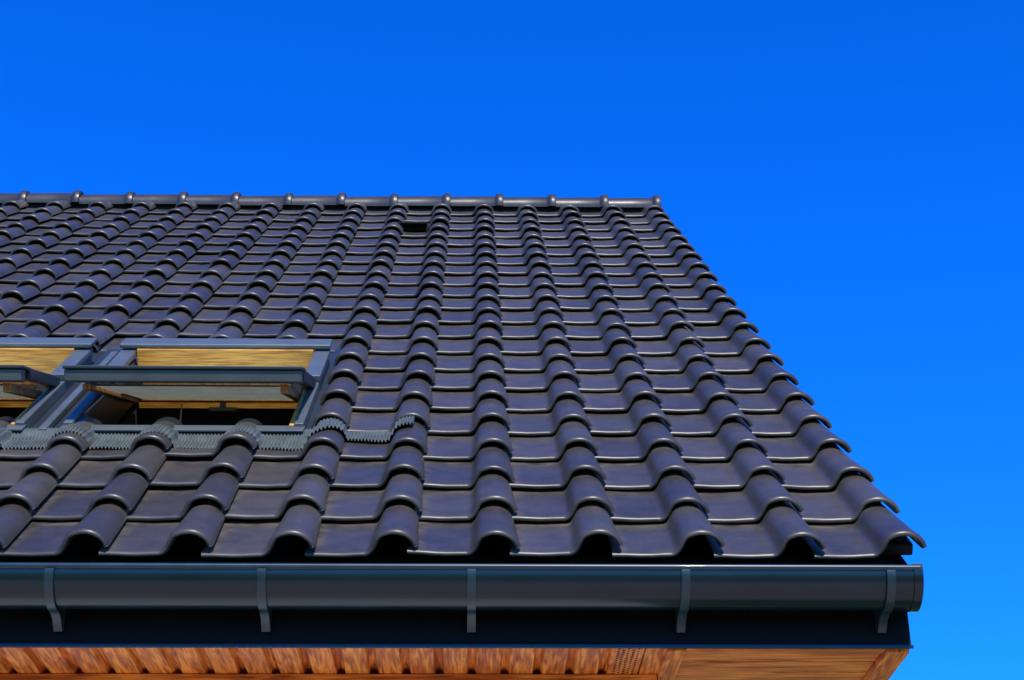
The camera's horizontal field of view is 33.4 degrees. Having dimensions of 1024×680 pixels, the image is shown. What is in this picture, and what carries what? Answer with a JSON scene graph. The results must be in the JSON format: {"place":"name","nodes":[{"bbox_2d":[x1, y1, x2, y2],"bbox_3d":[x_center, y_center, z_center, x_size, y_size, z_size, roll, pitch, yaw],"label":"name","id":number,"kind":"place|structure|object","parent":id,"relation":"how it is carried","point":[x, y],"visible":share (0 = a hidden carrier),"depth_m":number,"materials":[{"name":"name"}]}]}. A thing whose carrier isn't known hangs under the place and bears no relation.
{"place":"outdoors","nodes":[
{"label":"outdoors","id":0,"kind":"place"},
{"bbox_2d":[0,369,24,381],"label":"sash bottom rail","id":1,"kind":"object","parent":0,"point":[12,375],"visible":1,"depth_m":6.20,"materials":[{"name":"grey metal"}]},
{"bbox_2d":[6,424,25,430],"bbox_3d":[-2.219,0.316,6.191,0.893,0.046,0.054,0,-27,-1],"label":"frame sill cover","id":2,"kind":"object","parent":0,"point":[12,427],"visible":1,"depth_m":6.19,"materials":[{"name":"grey metal"}]},
{"bbox_2d":[0,398,34,401],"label":"roof window","id":3,"kind":"structure","parent":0,"point":[14,400],"depth_m":7.18,"materials":[{"name":"brown wood"}]},
{"bbox_2d":[0,381,35,388],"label":"sash glass","id":4,"kind":"object","parent":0,"point":[29,384],"depth_m":6.83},
{"bbox_2d":[0,337,96,347],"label":"frame head cover","id":5,"kind":"object","parent":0,"point":[33,342],"visible":1,"depth_m":7.26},
{"bbox_2d":[63,431,300,447],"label":"frame sill","id":6,"kind":"structure","parent":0,"point":[233,440],"depth_m":6.21,"materials":[{"name":"grey metal"}]},
{"bbox_2d":[60,425,304,431],"bbox_3d":[-1.199,0.322,6.214,0.883,0.046,0.054,0,-27,-1],"label":"frame sill cover","id":7,"kind":"object","parent":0,"point":[196,428],"visible":0.69,"depth_m":6.20,"materials":[{"name":"grey metal"}]},
{"bbox_2d":[64,369,302,383],"bbox_3d":[-1.199,0.133,6.240,0.863,0.059,0.064,0,-27,-1],"label":"sash bottom rail","id":8,"kind":"object","parent":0,"point":[172,376],"visible":1,"depth_m":6.21,"materials":[{"name":"grey metal"}]},
{"bbox_2d":[122,383,291,386],"bbox_3d":[-1.211,0.171,6.764,0.663,0.326,0.793,0,-27,-1],"label":"sash glass","id":9,"kind":"object","parent":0,"point":[204,384],"visible":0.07,"depth_m":6.78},
{"bbox_2d":[139,399,297,421],"bbox_3d":[-1.220,0.509,7.090,0.743,0.645,0.066,0,-27,-1],"label":"roof window","id":10,"kind":"structure","parent":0,"point":[222,409],"depth_m":7.20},
{"bbox_2d":[220,402,225,406],"bbox_3d":[-1.222,0.274,7.213,0.024,0.027,0.026,0,-27,-1],"label":"sash handle post","id":11,"kind":"object","parent":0,"point":[222,404],"visible":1,"depth_m":7.20,"materials":[{"name":"black metal"}]},
{"bbox_2d":[120,338,332,348],"bbox_3d":[-1.223,0.015,7.325,0.895,0.088,0.102,0,-27,-1],"label":"frame head cover","id":12,"kind":"object","parent":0,"point":[217,343],"visible":1,"depth_m":7.28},
{"bbox_2d":[10,212,644,218],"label":"roof deck","id":13,"kind":"structure","parent":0,"point":[567,215],"depth_m":12.19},
{"bbox_2d":[0,215,719,405],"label":"roof deck","id":14,"kind":"structure","parent":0,"point":[426,309],"depth_m":9.86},
{"bbox_2d":[0,200,926,559],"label":"roof tiles","id":15,"kind":"object","parent":14,"relation":"on","point":[826,508],"visible":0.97,"depth_m":6.69,"materials":[{"name":"black ceramic"}]},
{"bbox_2d":[0,408,25,418],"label":"head lining","id":16,"kind":"object","parent":15,"relation":"attached to","point":[15,413],"depth_m":7.32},
{"bbox_2d":[0,384,30,398],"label":"sash blind","id":17,"kind":"object","parent":15,"relation":"attached to","point":[4,395],"visible":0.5,"depth_m":6.97,"materials":[{"name":"beige fabric"}]},
{"bbox_2d":[0,365,31,370],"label":"sash bottom cover","id":18,"kind":"object","parent":17,"relation":"attached to","point":[25,368],"visible":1,"depth_m":6.19,"materials":[{"name":"grey metal"}]},
{"bbox_2d":[0,347,76,407],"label":"frame head wood","id":19,"kind":"object","parent":15,"relation":"attached to","point":[48,360],"visible":0.45,"depth_m":7.26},
{"bbox_2d":[36,384,47,390],"bbox_3d":[-1.880,0.200,7.016,0.039,0.216,0.439,0,-27,-1],"label":"sash","id":20,"kind":"object","parent":15,"relation":"attached to","point":[41,388],"visible":0.06,"depth_m":6.79,"materials":[{"name":"grey metal"}]},
{"bbox_2d":[15,355,91,428],"bbox_3d":[-1.807,0.231,6.775,0.035,0.794,0.932,0,-27,-1],"label":"frame side","id":21,"kind":"object","parent":15,"relation":"on","point":[40,407],"visible":0.36,"depth_m":6.54,"materials":[{"name":"grey metal"}]},
{"bbox_2d":[51,348,92,379],"bbox_3d":[-1.822,0.098,7.068,0.066,0.330,0.392,0,-27,-1],"label":"cover","id":22,"kind":"object","parent":21,"relation":"attached to","point":[79,356],"visible":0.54,"depth_m":7.10,"materials":[{"name":"grey metal"}]},
{"bbox_2d":[32,349,121,428],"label":"flashing between windows","id":23,"kind":"structure","parent":15,"relation":"on","point":[52,409],"depth_m":6.66,"materials":[{"name":"grey metal"}]},
{"bbox_2d":[38,351,117,430],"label":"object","id":24,"kind":"object","parent":23,"relation":"attached to","point":[63,408],"visible":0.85,"depth_m":6.55,"materials":[{"name":"grey metal"}]},
{"bbox_2d":[63,392,99,425],"bbox_3d":[-1.632,0.232,6.779,0.035,0.794,0.932,0,-27,-1],"label":"frame side","id":25,"kind":"object","parent":15,"relation":"on","point":[78,412],"visible":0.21,"depth_m":6.41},
{"bbox_2d":[108,348,136,365],"bbox_3d":[-1.628,0.099,7.073,0.066,0.330,0.392,0,-27,-1],"label":"cover","id":26,"kind":"object","parent":25,"relation":"attached to","point":[124,356],"visible":0.51,"depth_m":7.14,"materials":[{"name":"grey metal"}]},
{"bbox_2d":[92,351,105,364],"bbox_3d":[-2.247,0.082,7.501,0.985,0.163,0.192,0,-27,-1],"label":"head flashing","id":27,"kind":"object","parent":15,"relation":"attached to","point":[96,355],"visible":0.18,"depth_m":7.53,"materials":[{"name":"grey metal"}]},
{"bbox_2d":[83,383,138,402],"bbox_3d":[-1.573,0.213,6.725,0.030,0.363,0.861,0,-27,-1],"label":"sash wood","id":28,"kind":"object","parent":15,"relation":"attached to","point":[103,391],"visible":1,"depth_m":6.61,"materials":[{"name":"brown wood"}]},
{"bbox_2d":[119,408,137,424],"bbox_3d":[-1.612,0.545,6.842,0.020,0.906,1.013,0,-27,-1],"label":"side lining","id":29,"kind":"object","parent":15,"relation":"attached to","point":[130,418],"visible":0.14,"depth_m":7.24,"materials":[{"name":"black"}]},
{"bbox_2d":[91,384,291,399],"bbox_3d":[-1.210,0.207,6.730,0.691,0.349,0.863,0,-27,-1],"label":"sash blind","id":30,"kind":"object","parent":15,"relation":"attached to","point":[253,392],"visible":0.8,"depth_m":6.67,"materials":[{"name":"beige fabric"}]},
{"bbox_2d":[62,365,305,371],"bbox_3d":[-1.200,0.106,6.273,0.871,0.059,0.126,0,-27,-1],"label":"sash bottom cover","id":31,"kind":"object","parent":30,"relation":"attached to","point":[302,369],"visible":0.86,"depth_m":6.21,"materials":[{"name":"grey metal"}]},
{"bbox_2d":[0,416,414,450],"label":"pleated apron flashing","id":32,"kind":"object","parent":15,"relation":"on","point":[28,437],"visible":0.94,"depth_m":6.14,"materials":[{"name":"grey metal"}]},
{"bbox_2d":[141,408,294,425],"bbox_3d":[-1.226,0.434,7.376,0.735,0.235,0.199,0,-27,-1],"label":"head lining","id":33,"kind":"object","parent":15,"relation":"attached to","point":[273,417],"visible":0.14,"depth_m":7.34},
{"bbox_2d":[137,348,314,408],"bbox_3d":[-1.223,0.163,7.319,0.751,0.233,0.204,0,-27,-1],"label":"frame head wood","id":34,"kind":"object","parent":15,"relation":"attached to","point":[211,357],"visible":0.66,"depth_m":7.28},
{"bbox_2d":[134,353,345,364],"bbox_3d":[-1.228,0.088,7.524,0.975,0.163,0.192,0,-27,-1],"label":"head flashing","id":35,"kind":"object","parent":15,"relation":"attached to","point":[331,355],"visible":0.1,"depth_m":7.53,"materials":[{"name":"grey metal"}]},
{"bbox_2d":[292,384,303,392],"bbox_3d":[-0.865,0.205,7.039,0.039,0.216,0.439,0,-27,-1],"label":"sash","id":36,"kind":"object","parent":15,"relation":"attached to","point":[298,387],"visible":0.12,"depth_m":6.81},
{"bbox_2d":[294,360,328,429],"bbox_3d":[-0.792,0.237,6.798,0.035,0.794,0.932,0,-27,-1],"label":"frame side","id":37,"kind":"object","parent":15,"relation":"on","point":[306,409],"visible":0.37,"depth_m":6.54,"materials":[{"name":"grey metal"}]},
{"bbox_2d":[306,349,330,381],"bbox_3d":[-0.807,0.103,7.091,0.066,0.330,0.392,0,-27,-1],"label":"cover","id":38,"kind":"object","parent":37,"relation":"attached to","point":[318,363],"visible":0.77,"depth_m":7.07,"materials":[{"name":"grey metal"}]},
{"bbox_2d":[0,202,642,213],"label":"ridge underlay","id":39,"kind":"object","parent":15,"relation":"on","point":[501,208],"visible":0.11,"depth_m":12.22,"materials":[{"name":"black"}]},
{"bbox_2d":[305,349,342,449],"bbox_3d":[-0.757,0.221,6.936,0.039,0.966,1.155,0,-27,-1],"label":"flashing side","id":40,"kind":"object","parent":15,"relation":"attached to","point":[317,405],"visible":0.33,"depth_m":6.86,"materials":[{"name":"grey metal"}]},
{"bbox_2d":[0,190,660,206],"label":"ridge tiles","id":41,"kind":"object","parent":15,"relation":"on","point":[79,196],"visible":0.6,"depth_m":12.19,"materials":[{"name":"ceramic"}]},
{"bbox_2d":[398,222,427,231],"bbox_3d":[-0.649,-0.730,11.249,0.200,0.119,0.181,0,-27,-1],"label":"vent tile hood","id":42,"kind":"object","parent":15,"relation":"on","point":[413,222],"visible":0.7,"depth_m":11.17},
{"bbox_2d":[400,223,426,231],"bbox_3d":[-0.649,-0.730,11.230,0.176,0.100,0.137,0,-27,-1],"label":"vent tile opening","id":43,"kind":"object","parent":42,"relation":"attached to","point":[414,225],"visible":0.83,"depth_m":11.26,"materials":[{"name":"black"}]},
{"bbox_2d":[648,208,912,554],"bbox_3d":[1.084,-0.149,8.732,0.089,4.719,5.714,0,-27,-1],"label":"verge batten","id":44,"kind":"object","parent":15,"relation":"attached to","point":[904,546],"visible":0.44,"depth_m":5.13,"materials":[{"name":"brown wood"}]},
{"bbox_2d":[891,555,907,564],"bbox_3d":[1.086,-0.033,8.721,0.020,4.876,5.861,0,-27,-1],"label":"barge board","id":45,"kind":"object","parent":15,"relation":"attached to","point":[898,559],"visible":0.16,"depth_m":5.11,"materials":[{"name":"black"}]},
{"bbox_2d":[0,448,896,564],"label":"roof deck","id":46,"kind":"structure","parent":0,"point":[492,549],"depth_m":5.14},
{"bbox_2d":[0,0,1023,679],"label":"sky","id":47,"kind":"structure","parent":0,"point":[850,173],"materials":[{"name":"blue"}]},
{"bbox_2d":[316,379,745,448],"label":"roof deck","id":48,"kind":"structure","parent":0,"point":[493,417],"depth_m":6.74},
{"bbox_2d":[862,649,908,679],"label":"gable edge trim","id":49,"kind":"structure","parent":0,"point":[886,664],"depth_m":5.12,"materials":[{"name":"brown wood"}]},
{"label":"attic floor","id":50,"kind":"structure","parent":0,"visible":0},
{"bbox_2d":[117,406,141,424],"bbox_3d":[-3.664,1.528,9.306,7.570,3.340,0.100,0,-27,-1],"label":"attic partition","id":51,"kind":"object","parent":50,"relation":"on","point":[139,417],"depth_m":9.85,"materials":[{"name":"black"}]},
{"bbox_3d":[-1.201,0.398,6.280,0.803,0.139,0.121,0,-27,-1],"label":"frame sill","id":52,"kind":"object","parent":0,"visible":0},
{"bbox_2d":[77,359,136,424],"bbox_3d":[-1.603,0.278,6.784,0.020,0.816,0.938,0,-27,-1],"label":"frame wood","id":53,"kind":"object","parent":52,"relation":"on","point":[105,410],"visible":0.23,"depth_m":6.74,"materials":[{"name":"brown wood"}]},
{"bbox_2d":[289,388,307,425],"bbox_3d":[-0.821,0.282,6.802,0.020,0.816,0.938,0,-27,-1],"label":"frame wood","id":54,"kind":"object","parent":52,"relation":"on","point":[297,409],"visible":0.24,"depth_m":6.50,"materials":[{"name":"brown wood"}]},
{"bbox_2d":[280,384,301,401],"bbox_3d":[-0.848,0.223,6.741,0.030,0.374,0.866,0,-27,-1],"label":"sash wood","id":55,"kind":"object","parent":54,"relation":"attached to","point":[289,391],"visible":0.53,"depth_m":6.40,"materials":[{"name":"brown wood"}]},
{"bbox_2d":[299,371,315,388],"bbox_3d":[-0.800,0.152,6.581,0.047,0.210,0.444,0,-27,-1],"label":"sash side","id":56,"kind":"object","parent":54,"relation":"attached to","point":[309,380],"visible":0.64,"depth_m":6.58,"materials":[{"name":"grey metal"}]},
{"bbox_3d":[-2.221,0.392,6.257,0.813,0.139,0.121,0,-27,-1],"label":"frame sill","id":57,"kind":"object","parent":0,"visible":0},
{"bbox_2d":[11,387,49,423],"bbox_3d":[-1.835,0.277,6.779,0.020,0.816,0.938,0,-27,-1],"label":"frame wood","id":58,"kind":"object","parent":57,"relation":"on","point":[28,407],"visible":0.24,"depth_m":6.48,"materials":[{"name":"brown wood"}]},
{"bbox_2d":[3,383,43,398],"bbox_3d":[-1.863,0.217,6.718,0.030,0.374,0.866,0,-27,-1],"label":"sash wood","id":59,"kind":"object","parent":58,"relation":"attached to","point":[18,390],"visible":0.51,"depth_m":6.40,"materials":[{"name":"brown wood"}]},
{"bbox_2d":[25,369,59,386],"bbox_3d":[-1.815,0.146,6.558,0.047,0.210,0.444,0,-27,-1],"label":"sash side","id":60,"kind":"object","parent":58,"relation":"attached to","point":[40,378],"visible":0.76,"depth_m":6.52,"materials":[{"name":"grey metal"}]},
{"bbox_3d":[0.799,1.049,5.356,0.650,0.019,0.758,0,-27,-1],"label":"gable","id":61,"kind":"object","parent":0,"visible":0},
{"bbox_2d":[674,672,865,679],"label":"gable soffit board","id":62,"kind":"object","parent":61,"relation":"attached to","point":[769,675],"visible":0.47,"depth_m":5.27,"materials":[{"name":"brown wood"}]},
{"bbox_2d":[677,661,873,671],"bbox_3d":[0.799,0.988,5.196,0.588,0.018,0.098,0,-27,-1],"label":"gable soffit board","id":63,"kind":"object","parent":61,"relation":"attached to","point":[774,666],"visible":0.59,"depth_m":5.18,"materials":[{"name":"brown wood"}]},
{"bbox_2d":[682,653,879,660],"bbox_3d":[0.801,0.938,5.098,0.588,0.018,0.098,0,-27,-1],"label":"gable soffit board","id":64,"kind":"object","parent":61,"relation":"attached to","point":[780,656],"visible":0.45,"depth_m":5.10,"materials":[{"name":"brown wood"}]},
{"bbox_2d":[685,649,884,652],"bbox_3d":[0.803,0.904,5.026,0.588,0.026,0.038,0,-27,-1],"label":"gable soffit board","id":65,"kind":"object","parent":61,"relation":"attached to","point":[784,650],"visible":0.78,"depth_m":5.02,"materials":[{"name":"brown wood"}]},
{"bbox_3d":[-3.564,2.459,4.635,8.090,3.120,0.250,0,-27,-1],"label":"front wall","id":66,"kind":"object","parent":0,"visible":0},
{"bbox_2d":[0,648,665,674],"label":"soffit panels","id":67,"kind":"object","parent":66,"relation":"attached to","point":[305,660],"visible":0.74,"depth_m":5.13,"materials":[{"name":"brown wood"}]},
{"bbox_2d":[0,674,656,679],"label":"soffit wall trim","id":68,"kind":"structure","parent":67,"relation":"attached to","point":[328,676],"depth_m":5.23,"materials":[{"name":"brown wood"}]},
{"bbox_2d":[0,609,910,648],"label":"fascia board","id":69,"kind":"object","parent":67,"relation":"attached to","point":[141,626],"visible":0.51,"depth_m":4.99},
{"bbox_2d":[0,643,913,648],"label":"fascia drip edge","id":70,"kind":"object","parent":69,"relation":"attached to","point":[452,645],"visible":1,"depth_m":4.96,"materials":[{"name":"black metal"}]},
{"bbox_2d":[0,562,923,632],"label":"gutter","id":71,"kind":"object","parent":69,"relation":"attached to","point":[58,589],"visible":1,"depth_m":4.87,"materials":[{"name":"metal"}]},
{"bbox_2d":[608,648,643,673],"bbox_3d":[0.343,0.961,5.124,0.090,0.001,0.286,0,-27,-1],"label":"soffit vent panel","id":72,"kind":"object","parent":67,"relation":"attached to","point":[623,663],"visible":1,"depth_m":5.13,"materials":[{"name":"brown wood"}]},
{"bbox_2d":[612,649,639,673],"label":"soffit vent perforations","id":73,"kind":"object","parent":72,"relation":"attached to","point":[625,662],"visible":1,"depth_m":5.13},
{"bbox_2d":[657,649,684,679],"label":"soffit corner trim","id":74,"kind":"structure","parent":67,"relation":"attached to","point":[670,664],"depth_m":5.11,"materials":[{"name":"brown wood"}]}
]}

